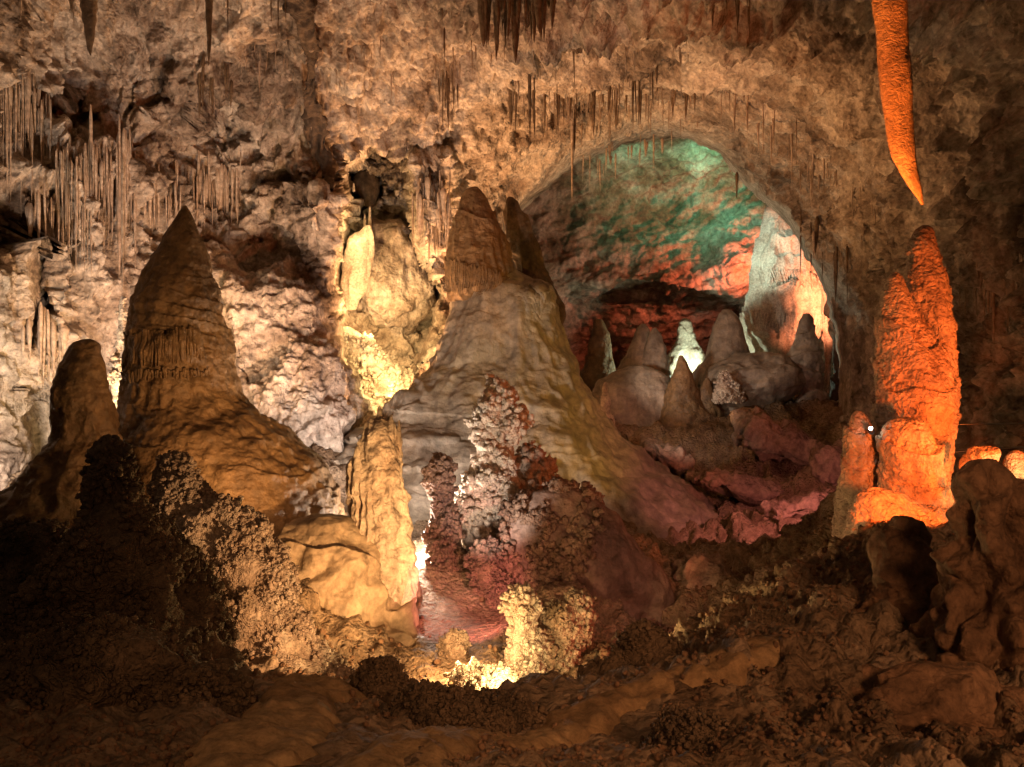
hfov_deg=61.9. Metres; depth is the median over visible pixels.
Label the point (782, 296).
stalagmite
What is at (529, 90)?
stalactite
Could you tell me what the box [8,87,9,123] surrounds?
stalactite
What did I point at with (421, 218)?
stalactite
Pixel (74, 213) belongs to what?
stalactite
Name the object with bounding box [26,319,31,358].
stalactite
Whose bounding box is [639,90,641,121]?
stalactite
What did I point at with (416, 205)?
stalactite
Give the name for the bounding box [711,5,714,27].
stalactite
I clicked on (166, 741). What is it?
coral rubble
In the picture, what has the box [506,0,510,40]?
stalactite
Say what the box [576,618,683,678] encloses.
coral mound
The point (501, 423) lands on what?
coral stalagmite
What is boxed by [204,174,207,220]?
stalactite
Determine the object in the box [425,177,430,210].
stalactite
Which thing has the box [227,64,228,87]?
stalactite
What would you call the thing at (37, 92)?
stalactite
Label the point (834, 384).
column stalagmite
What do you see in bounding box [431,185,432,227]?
stalactite
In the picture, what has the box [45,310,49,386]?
stalactite
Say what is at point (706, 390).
cone stalagmite
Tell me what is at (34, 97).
stalactite
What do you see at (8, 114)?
fine stalactites
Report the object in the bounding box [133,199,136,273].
stalactite
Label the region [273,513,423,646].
flowstone mound
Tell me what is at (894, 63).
great stalactite
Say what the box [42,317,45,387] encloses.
stalactite
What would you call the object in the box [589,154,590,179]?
stalactite
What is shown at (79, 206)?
stalactite
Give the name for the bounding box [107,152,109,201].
stalactite
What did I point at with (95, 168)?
stalactite
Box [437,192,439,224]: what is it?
stalactite
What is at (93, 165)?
stalactite
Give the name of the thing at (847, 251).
stalactite
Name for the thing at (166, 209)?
stalactite
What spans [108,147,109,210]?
stalactite
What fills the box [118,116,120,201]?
stalactite
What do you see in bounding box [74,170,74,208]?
stalactite
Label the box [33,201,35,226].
stalactite
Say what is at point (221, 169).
stalactite
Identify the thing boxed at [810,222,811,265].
stalactite
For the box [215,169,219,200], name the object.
stalactite
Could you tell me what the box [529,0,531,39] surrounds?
stalactite
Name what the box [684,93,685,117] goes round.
stalactite
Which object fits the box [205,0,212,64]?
stalactite
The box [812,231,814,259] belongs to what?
stalactite
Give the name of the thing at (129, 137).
stalactite
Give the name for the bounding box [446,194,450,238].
stalactite
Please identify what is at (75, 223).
stalactite
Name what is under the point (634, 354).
cone stalagmite
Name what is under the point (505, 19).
stalactite
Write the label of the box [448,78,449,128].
stalactite
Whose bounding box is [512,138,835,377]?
cave wall
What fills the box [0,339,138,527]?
stump stalagmite
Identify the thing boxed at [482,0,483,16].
stalactite
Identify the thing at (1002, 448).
handrail
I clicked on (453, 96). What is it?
stalactite
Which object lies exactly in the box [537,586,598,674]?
coral stalagmite
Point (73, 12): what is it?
stalactite
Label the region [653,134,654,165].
stalactite
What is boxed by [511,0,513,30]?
stalactite
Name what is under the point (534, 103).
stalactite
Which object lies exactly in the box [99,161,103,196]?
stalactite
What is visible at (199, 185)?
stalactite
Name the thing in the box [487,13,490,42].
stalactite
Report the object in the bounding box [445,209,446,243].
stalactite
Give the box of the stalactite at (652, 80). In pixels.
[651,72,653,102]
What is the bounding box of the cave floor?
[0,368,1023,766]
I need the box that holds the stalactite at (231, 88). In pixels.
[229,80,232,107]
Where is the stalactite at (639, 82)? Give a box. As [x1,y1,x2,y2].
[638,80,640,127]
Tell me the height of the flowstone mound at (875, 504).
0.878 m
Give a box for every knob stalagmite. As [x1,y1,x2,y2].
[849,515,938,626]
[909,458,1023,670]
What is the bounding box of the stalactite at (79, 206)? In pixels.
[79,155,80,238]
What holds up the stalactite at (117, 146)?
hanging from the cave wall at (276, 250)
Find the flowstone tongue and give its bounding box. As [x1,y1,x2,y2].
[340,225,374,309]
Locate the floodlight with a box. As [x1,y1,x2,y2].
[867,427,874,434]
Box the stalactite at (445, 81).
[444,70,446,107]
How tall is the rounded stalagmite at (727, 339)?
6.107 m
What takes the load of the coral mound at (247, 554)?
on the cave floor
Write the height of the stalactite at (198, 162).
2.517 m
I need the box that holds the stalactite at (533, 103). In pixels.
[532,90,533,120]
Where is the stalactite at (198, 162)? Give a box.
[197,150,199,202]
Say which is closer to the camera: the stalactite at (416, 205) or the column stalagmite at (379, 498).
the column stalagmite at (379, 498)
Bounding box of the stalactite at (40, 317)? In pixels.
[38,302,42,367]
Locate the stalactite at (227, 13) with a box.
[227,0,228,32]
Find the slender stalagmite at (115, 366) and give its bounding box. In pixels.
[106,296,128,407]
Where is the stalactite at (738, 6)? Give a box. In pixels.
[736,0,739,22]
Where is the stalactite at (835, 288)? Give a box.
[833,251,837,300]
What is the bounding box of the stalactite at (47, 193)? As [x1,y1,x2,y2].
[46,189,48,215]
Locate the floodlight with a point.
(871, 428)
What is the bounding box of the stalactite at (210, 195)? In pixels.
[209,179,210,207]
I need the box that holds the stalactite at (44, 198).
[43,183,45,235]
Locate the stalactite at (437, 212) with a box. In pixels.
[436,208,439,227]
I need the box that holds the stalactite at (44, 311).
[43,307,46,319]
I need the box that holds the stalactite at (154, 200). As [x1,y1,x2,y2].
[153,180,155,223]
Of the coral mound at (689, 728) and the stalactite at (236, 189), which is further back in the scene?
the stalactite at (236, 189)
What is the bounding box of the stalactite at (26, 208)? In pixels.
[24,202,29,225]
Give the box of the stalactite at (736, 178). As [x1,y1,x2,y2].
[735,172,738,198]
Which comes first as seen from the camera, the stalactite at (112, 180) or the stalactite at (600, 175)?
the stalactite at (112, 180)
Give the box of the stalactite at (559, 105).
[558,94,559,119]
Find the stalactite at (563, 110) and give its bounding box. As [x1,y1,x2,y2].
[563,98,564,124]
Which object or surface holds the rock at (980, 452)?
on the cave floor
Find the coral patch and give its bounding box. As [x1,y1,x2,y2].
[443,656,520,689]
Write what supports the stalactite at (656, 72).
hanging from the cave wall at (276, 250)
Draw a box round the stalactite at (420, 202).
[419,193,421,218]
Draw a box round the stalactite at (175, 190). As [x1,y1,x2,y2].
[174,183,176,206]
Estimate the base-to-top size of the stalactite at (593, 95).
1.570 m
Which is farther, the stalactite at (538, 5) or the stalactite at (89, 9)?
the stalactite at (538, 5)
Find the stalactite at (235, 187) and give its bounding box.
[235,177,238,201]
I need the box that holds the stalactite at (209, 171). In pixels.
[208,151,209,194]
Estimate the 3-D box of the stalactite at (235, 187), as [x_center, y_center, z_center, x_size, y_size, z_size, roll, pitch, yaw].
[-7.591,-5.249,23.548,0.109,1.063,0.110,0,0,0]
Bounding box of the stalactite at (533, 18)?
[531,0,535,42]
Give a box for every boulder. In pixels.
[352,170,379,207]
[360,218,435,334]
[639,436,695,476]
[671,550,734,588]
[685,467,792,505]
[698,352,805,416]
[729,405,832,465]
[760,488,830,520]
[803,438,842,485]
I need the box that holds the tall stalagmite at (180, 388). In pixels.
[117,205,347,535]
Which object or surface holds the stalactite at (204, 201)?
hanging from the cave wall at (276, 250)
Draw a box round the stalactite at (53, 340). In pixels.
[50,322,56,373]
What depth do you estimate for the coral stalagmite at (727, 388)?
28.35 m
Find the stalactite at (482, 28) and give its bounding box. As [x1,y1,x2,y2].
[477,0,491,46]
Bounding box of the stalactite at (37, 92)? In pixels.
[36,88,38,106]
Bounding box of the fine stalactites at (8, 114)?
[0,36,1023,364]
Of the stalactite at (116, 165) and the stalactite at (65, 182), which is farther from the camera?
the stalactite at (116, 165)
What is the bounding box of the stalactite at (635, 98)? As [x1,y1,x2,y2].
[634,81,636,122]
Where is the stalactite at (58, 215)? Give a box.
[57,208,59,240]
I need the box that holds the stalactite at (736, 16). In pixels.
[736,1,737,30]
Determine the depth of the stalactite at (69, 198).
18.98 m
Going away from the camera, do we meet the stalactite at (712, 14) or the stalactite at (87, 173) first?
the stalactite at (712, 14)
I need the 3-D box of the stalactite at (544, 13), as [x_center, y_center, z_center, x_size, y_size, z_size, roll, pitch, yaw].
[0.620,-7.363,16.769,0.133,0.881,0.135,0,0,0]
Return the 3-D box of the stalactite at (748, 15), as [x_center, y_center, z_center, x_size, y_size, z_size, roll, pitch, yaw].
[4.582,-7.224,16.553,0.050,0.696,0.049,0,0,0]
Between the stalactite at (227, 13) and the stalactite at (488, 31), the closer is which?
the stalactite at (227, 13)
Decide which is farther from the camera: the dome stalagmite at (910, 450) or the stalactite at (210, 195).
the stalactite at (210, 195)
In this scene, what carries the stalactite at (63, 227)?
hanging from the cave wall at (276, 250)
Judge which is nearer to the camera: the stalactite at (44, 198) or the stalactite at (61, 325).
the stalactite at (44, 198)
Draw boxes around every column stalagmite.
[345,406,418,605]
[829,324,839,400]
[869,225,961,504]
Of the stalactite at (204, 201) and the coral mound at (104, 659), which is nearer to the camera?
the coral mound at (104, 659)
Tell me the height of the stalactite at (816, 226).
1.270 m
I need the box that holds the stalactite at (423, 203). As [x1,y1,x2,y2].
[423,183,423,223]
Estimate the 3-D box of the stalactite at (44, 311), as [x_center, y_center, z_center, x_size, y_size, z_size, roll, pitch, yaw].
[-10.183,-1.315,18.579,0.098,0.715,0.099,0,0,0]
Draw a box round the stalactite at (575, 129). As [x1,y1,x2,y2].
[574,107,576,152]
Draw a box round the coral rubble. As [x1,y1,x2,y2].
[0,473,1023,766]
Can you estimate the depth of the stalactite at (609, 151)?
31.85 m
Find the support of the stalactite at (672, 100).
hanging from the cave wall at (276, 250)
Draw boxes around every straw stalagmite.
[368,206,371,227]
[600,382,614,424]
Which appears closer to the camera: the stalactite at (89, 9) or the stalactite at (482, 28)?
the stalactite at (89, 9)
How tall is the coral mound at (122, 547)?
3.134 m
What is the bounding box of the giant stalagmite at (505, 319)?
[331,186,718,538]
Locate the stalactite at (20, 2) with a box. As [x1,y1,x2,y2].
[19,0,21,18]
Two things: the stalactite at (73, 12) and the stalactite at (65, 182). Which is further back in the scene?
the stalactite at (65, 182)
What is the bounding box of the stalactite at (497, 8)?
[496,0,498,43]
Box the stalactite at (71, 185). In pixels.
[71,160,71,210]
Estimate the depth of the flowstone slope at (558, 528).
13.93 m
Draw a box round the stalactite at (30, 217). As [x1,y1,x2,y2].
[28,203,33,238]
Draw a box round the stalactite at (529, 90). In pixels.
[528,74,530,133]
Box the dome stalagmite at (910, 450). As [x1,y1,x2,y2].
[875,417,953,508]
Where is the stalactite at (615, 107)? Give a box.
[614,90,616,125]
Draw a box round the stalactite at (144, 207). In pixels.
[143,202,146,220]
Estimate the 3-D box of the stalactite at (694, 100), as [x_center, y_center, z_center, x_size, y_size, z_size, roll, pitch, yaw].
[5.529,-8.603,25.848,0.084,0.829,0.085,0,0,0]
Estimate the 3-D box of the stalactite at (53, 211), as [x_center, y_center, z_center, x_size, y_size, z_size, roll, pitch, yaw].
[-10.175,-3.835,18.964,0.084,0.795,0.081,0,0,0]
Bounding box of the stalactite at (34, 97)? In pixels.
[32,88,36,131]
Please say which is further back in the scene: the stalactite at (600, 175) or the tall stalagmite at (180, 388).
the stalactite at (600, 175)
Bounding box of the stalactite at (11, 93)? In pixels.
[7,86,12,142]
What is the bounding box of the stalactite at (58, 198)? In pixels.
[56,142,59,239]
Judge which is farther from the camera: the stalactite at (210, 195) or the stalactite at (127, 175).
the stalactite at (210, 195)
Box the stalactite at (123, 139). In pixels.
[121,128,125,164]
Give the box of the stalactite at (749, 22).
[749,0,749,44]
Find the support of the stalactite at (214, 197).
hanging from the cave wall at (276, 250)
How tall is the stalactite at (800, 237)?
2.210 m
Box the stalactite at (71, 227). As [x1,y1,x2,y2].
[71,197,72,255]
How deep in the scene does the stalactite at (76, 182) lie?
18.71 m
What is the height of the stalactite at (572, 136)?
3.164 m
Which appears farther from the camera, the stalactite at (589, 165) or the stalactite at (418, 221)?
the stalactite at (589, 165)
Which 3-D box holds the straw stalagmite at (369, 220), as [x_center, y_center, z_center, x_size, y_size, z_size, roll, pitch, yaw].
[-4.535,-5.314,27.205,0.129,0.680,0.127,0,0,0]
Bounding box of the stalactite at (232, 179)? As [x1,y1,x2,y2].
[230,165,233,209]
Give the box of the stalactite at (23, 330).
[20,325,25,353]
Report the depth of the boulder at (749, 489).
20.70 m
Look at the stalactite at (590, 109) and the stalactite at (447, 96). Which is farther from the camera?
the stalactite at (590, 109)
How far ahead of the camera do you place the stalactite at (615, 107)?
26.26 m
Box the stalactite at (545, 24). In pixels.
[543,2,546,38]
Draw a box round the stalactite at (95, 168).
[94,154,97,194]
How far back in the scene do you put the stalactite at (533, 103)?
24.01 m
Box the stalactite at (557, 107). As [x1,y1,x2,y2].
[556,92,557,127]
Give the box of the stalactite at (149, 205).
[148,199,151,219]
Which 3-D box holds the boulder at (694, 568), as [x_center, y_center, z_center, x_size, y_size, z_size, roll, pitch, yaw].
[3.341,3.362,14.606,1.226,1.034,1.247,0,0,0]
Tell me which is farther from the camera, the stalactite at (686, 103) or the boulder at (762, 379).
the boulder at (762, 379)
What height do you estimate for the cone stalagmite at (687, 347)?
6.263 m
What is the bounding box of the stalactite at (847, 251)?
[845,244,848,278]
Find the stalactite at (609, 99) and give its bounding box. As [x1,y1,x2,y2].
[607,86,610,112]
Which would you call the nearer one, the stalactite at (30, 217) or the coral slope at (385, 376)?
the stalactite at (30, 217)
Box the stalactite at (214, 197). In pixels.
[213,188,215,205]
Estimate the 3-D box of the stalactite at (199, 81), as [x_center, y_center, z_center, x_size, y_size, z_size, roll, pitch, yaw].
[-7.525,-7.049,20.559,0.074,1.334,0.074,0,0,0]
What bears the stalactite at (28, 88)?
hanging from the cave wall at (276, 250)
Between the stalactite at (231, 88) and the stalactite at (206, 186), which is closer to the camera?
the stalactite at (231, 88)
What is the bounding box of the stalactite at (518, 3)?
[516,0,520,23]
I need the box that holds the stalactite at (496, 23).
[495,0,499,49]
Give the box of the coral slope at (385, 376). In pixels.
[343,326,413,405]
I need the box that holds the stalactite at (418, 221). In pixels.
[418,205,419,233]
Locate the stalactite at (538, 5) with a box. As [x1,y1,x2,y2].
[534,0,542,32]
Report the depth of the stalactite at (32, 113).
18.83 m
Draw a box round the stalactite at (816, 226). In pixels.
[814,216,819,254]
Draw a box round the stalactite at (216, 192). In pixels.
[215,168,217,207]
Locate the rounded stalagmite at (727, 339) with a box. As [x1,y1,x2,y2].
[692,309,748,389]
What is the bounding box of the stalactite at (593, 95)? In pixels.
[591,90,595,135]
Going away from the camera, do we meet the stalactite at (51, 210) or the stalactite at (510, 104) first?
the stalactite at (51, 210)
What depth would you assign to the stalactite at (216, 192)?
23.20 m
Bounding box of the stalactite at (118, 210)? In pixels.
[116,148,120,272]
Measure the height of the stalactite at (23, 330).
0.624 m
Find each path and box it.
[184,673,367,766]
[334,635,780,766]
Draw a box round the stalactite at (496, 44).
[494,5,499,59]
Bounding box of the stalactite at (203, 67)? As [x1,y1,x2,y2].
[201,54,204,107]
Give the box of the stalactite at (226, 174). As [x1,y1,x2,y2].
[224,169,227,218]
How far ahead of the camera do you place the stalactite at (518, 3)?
16.59 m
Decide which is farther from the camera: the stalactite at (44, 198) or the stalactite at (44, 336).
the stalactite at (44, 198)
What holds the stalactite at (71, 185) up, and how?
hanging from the cave wall at (276, 250)
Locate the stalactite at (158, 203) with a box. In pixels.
[157,194,159,228]
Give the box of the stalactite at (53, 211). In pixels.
[52,193,55,227]
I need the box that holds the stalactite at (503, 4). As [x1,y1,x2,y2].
[501,0,505,12]
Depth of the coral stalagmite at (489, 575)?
13.89 m
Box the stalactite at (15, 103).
[14,73,16,188]
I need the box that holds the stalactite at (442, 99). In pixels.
[442,73,443,132]
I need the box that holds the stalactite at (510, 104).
[507,89,514,126]
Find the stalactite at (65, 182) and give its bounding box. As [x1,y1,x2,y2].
[64,148,65,223]
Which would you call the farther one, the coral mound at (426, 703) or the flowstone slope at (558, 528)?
the flowstone slope at (558, 528)
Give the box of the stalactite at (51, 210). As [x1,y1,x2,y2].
[50,197,51,225]
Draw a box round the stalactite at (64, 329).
[57,325,69,351]
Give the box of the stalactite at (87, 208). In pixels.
[87,144,88,276]
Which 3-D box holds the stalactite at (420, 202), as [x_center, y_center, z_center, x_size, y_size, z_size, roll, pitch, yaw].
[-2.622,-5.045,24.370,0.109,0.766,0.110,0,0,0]
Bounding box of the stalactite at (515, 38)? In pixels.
[510,0,520,62]
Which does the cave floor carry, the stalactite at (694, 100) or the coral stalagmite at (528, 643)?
the coral stalagmite at (528, 643)
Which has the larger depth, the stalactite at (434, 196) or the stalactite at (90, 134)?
the stalactite at (434, 196)
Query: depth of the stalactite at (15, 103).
18.32 m
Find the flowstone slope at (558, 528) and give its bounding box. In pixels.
[496,476,673,625]
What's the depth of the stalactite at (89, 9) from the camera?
15.43 m
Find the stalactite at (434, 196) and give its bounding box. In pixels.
[433,191,435,226]
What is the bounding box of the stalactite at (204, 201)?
[203,183,204,228]
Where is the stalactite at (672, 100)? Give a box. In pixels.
[671,97,673,114]
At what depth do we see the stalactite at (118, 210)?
19.87 m
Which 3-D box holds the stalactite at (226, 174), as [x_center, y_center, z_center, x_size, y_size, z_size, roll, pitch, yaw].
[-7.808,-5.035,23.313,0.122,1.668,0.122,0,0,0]
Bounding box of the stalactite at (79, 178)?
[78,172,81,203]
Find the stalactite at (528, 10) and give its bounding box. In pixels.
[527,0,528,22]
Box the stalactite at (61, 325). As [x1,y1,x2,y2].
[59,323,63,352]
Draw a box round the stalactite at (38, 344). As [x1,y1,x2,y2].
[37,322,39,375]
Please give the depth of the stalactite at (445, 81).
22.35 m
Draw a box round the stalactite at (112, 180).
[110,159,113,206]
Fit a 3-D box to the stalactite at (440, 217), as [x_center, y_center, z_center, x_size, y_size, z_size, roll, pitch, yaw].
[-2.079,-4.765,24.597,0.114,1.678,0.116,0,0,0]
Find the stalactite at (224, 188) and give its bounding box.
[224,175,226,206]
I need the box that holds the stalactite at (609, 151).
[608,145,610,161]
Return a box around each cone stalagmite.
[580,319,615,391]
[617,324,649,369]
[642,328,670,377]
[659,355,710,427]
[668,318,704,376]
[699,377,723,417]
[831,411,878,538]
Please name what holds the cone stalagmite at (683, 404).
on the cave floor
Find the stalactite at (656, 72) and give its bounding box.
[655,65,657,83]
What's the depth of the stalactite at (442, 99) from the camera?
22.63 m
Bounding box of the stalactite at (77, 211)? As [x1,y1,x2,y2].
[75,174,77,231]
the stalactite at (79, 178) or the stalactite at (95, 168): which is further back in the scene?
the stalactite at (95, 168)
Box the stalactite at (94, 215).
[93,185,96,246]
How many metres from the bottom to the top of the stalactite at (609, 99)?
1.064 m
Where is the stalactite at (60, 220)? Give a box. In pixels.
[59,210,61,235]
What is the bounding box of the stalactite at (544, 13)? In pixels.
[542,0,545,29]
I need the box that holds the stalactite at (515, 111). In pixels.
[515,94,517,132]
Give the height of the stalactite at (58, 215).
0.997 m
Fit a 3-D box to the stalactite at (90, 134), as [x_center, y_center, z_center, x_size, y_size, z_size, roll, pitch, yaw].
[-9.487,-4.332,19.222,0.080,3.886,0.079,0,0,0]
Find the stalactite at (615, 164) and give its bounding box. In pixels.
[615,153,616,178]
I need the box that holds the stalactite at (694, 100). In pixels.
[694,93,695,110]
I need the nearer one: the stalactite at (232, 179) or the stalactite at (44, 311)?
the stalactite at (44, 311)
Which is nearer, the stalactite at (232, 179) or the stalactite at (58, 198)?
the stalactite at (58, 198)
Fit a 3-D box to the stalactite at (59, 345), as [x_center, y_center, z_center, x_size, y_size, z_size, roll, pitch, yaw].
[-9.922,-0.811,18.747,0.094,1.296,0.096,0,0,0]
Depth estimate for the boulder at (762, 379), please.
28.88 m
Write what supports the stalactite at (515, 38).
hanging from the cave wall at (276, 250)
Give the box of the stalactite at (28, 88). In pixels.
[25,71,30,140]
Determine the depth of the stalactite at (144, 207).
20.73 m
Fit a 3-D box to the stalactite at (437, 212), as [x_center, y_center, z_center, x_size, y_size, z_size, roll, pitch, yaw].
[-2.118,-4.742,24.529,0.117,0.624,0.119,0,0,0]
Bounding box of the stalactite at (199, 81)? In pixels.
[198,63,200,115]
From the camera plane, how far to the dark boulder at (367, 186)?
28.33 m
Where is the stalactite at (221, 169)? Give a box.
[218,163,223,210]
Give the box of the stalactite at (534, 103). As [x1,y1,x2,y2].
[533,78,534,135]
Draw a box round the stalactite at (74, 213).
[74,154,76,267]
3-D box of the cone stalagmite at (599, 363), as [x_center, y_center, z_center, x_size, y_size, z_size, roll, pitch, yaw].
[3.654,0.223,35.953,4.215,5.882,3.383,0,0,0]
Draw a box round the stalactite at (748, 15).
[747,6,748,27]
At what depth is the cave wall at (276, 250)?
20.69 m
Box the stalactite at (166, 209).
[165,196,166,226]
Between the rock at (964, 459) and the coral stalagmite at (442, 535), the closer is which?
the rock at (964, 459)
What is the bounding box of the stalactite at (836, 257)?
[835,241,837,285]
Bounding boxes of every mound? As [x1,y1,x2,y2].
[0,434,247,666]
[0,611,257,716]
[146,450,357,677]
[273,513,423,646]
[349,655,413,702]
[365,678,547,733]
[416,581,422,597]
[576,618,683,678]
[592,365,670,426]
[629,701,736,753]
[842,487,947,537]
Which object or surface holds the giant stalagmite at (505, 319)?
on the cave floor
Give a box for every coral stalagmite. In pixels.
[420,452,467,572]
[434,627,472,659]
[453,373,534,552]
[462,535,514,610]
[497,581,550,676]
[515,440,560,490]
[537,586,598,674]
[711,370,746,404]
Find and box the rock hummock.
[846,660,1023,737]
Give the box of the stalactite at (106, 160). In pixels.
[105,147,107,195]
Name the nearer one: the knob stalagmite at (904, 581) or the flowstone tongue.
the knob stalagmite at (904, 581)
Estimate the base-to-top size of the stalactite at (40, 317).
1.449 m
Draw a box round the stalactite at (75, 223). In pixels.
[75,160,76,250]
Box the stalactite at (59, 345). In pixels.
[58,324,61,362]
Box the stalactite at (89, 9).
[80,0,97,54]
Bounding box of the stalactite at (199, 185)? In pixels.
[199,170,200,203]
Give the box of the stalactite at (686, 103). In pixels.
[686,94,687,115]
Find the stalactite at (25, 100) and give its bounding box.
[24,74,25,128]
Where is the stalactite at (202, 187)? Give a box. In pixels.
[201,170,202,204]
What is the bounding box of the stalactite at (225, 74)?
[224,62,226,96]
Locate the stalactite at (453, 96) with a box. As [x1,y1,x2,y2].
[453,87,454,108]
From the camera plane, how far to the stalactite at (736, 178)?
30.46 m
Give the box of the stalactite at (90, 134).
[89,105,92,258]
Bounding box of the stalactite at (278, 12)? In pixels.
[277,0,278,28]
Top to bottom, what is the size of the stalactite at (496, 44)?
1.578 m
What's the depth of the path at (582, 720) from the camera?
5.24 m
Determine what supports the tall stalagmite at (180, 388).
on the cave floor
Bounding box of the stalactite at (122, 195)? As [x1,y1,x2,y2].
[121,152,124,288]
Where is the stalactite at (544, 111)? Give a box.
[544,94,545,134]
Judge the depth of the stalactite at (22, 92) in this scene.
18.54 m
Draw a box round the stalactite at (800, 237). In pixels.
[800,209,801,273]
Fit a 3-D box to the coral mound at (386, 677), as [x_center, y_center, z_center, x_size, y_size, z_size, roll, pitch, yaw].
[-0.919,2.445,6.294,0.978,0.843,1.070,0,0,0]
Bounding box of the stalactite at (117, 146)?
[116,133,121,195]
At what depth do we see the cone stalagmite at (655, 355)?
31.25 m
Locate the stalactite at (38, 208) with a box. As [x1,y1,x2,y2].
[36,189,40,260]
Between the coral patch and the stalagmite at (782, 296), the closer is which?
the coral patch
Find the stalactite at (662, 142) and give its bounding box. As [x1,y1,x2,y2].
[661,138,663,152]
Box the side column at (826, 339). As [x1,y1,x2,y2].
[821,292,832,392]
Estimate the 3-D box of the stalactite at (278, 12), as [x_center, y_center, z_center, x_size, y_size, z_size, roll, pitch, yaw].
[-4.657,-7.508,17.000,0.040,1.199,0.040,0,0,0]
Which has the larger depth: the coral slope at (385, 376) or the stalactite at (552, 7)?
the coral slope at (385, 376)
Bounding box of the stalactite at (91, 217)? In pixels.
[91,162,92,275]
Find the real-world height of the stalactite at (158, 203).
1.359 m
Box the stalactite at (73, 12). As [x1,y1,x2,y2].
[73,0,74,27]
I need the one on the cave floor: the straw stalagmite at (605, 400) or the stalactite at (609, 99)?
the straw stalagmite at (605, 400)
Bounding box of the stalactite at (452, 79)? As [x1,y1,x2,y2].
[451,68,452,93]
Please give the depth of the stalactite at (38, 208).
18.32 m
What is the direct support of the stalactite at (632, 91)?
hanging from the cave wall at (276, 250)
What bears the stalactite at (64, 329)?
hanging from the cave wall at (276, 250)
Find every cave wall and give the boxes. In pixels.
[0,0,1023,490]
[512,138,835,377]
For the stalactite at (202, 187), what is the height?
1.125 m
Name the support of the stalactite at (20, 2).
hanging from the cave wall at (276, 250)
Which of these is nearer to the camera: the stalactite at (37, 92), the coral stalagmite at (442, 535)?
the coral stalagmite at (442, 535)
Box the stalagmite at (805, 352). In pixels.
[787,313,829,402]
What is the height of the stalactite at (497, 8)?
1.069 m
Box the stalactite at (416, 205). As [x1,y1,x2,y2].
[416,189,417,221]
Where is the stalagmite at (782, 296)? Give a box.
[739,206,829,354]
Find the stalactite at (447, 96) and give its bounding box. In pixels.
[446,74,447,119]
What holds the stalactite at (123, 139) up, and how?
hanging from the cave wall at (276, 250)
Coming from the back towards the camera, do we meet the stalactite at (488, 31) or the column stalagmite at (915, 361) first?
the stalactite at (488, 31)
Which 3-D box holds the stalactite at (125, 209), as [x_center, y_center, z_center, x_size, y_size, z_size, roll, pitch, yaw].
[-9.053,-4.659,20.071,0.145,2.163,0.148,0,0,0]
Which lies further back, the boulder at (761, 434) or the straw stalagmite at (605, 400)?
the straw stalagmite at (605, 400)
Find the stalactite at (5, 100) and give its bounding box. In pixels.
[5,88,6,116]
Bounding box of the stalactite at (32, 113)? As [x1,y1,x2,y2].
[32,74,33,149]
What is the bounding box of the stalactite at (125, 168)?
[124,130,126,206]
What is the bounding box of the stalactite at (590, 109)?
[590,102,591,119]
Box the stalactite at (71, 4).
[69,0,72,11]
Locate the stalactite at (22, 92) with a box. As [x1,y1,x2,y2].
[21,71,23,156]
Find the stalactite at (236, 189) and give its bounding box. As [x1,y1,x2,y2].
[236,168,237,218]
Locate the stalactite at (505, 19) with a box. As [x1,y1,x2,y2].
[503,4,506,45]
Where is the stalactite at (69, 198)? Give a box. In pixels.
[68,153,70,245]
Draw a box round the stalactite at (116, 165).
[116,144,117,186]
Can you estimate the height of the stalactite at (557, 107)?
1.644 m
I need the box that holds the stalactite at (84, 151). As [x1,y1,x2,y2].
[83,143,86,231]
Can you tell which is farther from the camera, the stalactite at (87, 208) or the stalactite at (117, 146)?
the stalactite at (117, 146)
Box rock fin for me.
[282,0,338,190]
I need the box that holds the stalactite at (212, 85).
[210,77,213,117]
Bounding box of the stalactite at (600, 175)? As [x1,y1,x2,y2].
[599,163,600,188]
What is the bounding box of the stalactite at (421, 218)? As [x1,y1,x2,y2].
[419,194,422,235]
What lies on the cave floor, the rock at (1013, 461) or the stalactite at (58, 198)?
the rock at (1013, 461)
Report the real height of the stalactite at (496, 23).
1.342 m
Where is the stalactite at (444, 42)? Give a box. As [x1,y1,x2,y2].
[443,27,444,60]
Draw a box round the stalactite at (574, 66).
[573,51,574,86]
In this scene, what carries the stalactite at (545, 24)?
hanging from the cave wall at (276, 250)
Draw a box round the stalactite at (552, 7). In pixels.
[550,0,555,27]
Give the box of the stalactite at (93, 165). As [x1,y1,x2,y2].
[92,141,93,194]
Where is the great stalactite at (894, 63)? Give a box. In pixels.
[871,0,923,204]
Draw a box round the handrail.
[955,422,1023,452]
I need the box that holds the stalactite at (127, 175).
[127,145,127,205]
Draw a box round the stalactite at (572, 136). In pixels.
[570,116,573,193]
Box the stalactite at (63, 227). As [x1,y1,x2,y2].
[63,196,63,267]
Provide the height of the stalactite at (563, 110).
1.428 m
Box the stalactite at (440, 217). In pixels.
[439,189,440,242]
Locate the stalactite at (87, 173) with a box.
[86,156,87,195]
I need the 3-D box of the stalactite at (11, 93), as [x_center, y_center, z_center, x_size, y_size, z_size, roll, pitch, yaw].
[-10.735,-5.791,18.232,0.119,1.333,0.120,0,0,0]
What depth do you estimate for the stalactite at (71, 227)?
19.03 m
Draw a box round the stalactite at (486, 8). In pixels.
[484,0,487,46]
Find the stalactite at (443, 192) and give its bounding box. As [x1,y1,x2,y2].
[440,187,446,222]
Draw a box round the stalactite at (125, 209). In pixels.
[124,139,129,230]
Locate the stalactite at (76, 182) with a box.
[75,158,76,213]
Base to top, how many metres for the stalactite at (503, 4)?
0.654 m
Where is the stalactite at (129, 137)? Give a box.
[128,129,131,233]
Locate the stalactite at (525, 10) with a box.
[524,0,526,31]
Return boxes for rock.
[959,454,969,468]
[965,446,1000,460]
[1003,450,1023,478]
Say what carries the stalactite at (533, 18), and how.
hanging from the cave wall at (276, 250)
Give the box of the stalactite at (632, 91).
[631,81,633,120]
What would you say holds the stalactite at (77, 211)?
hanging from the cave wall at (276, 250)

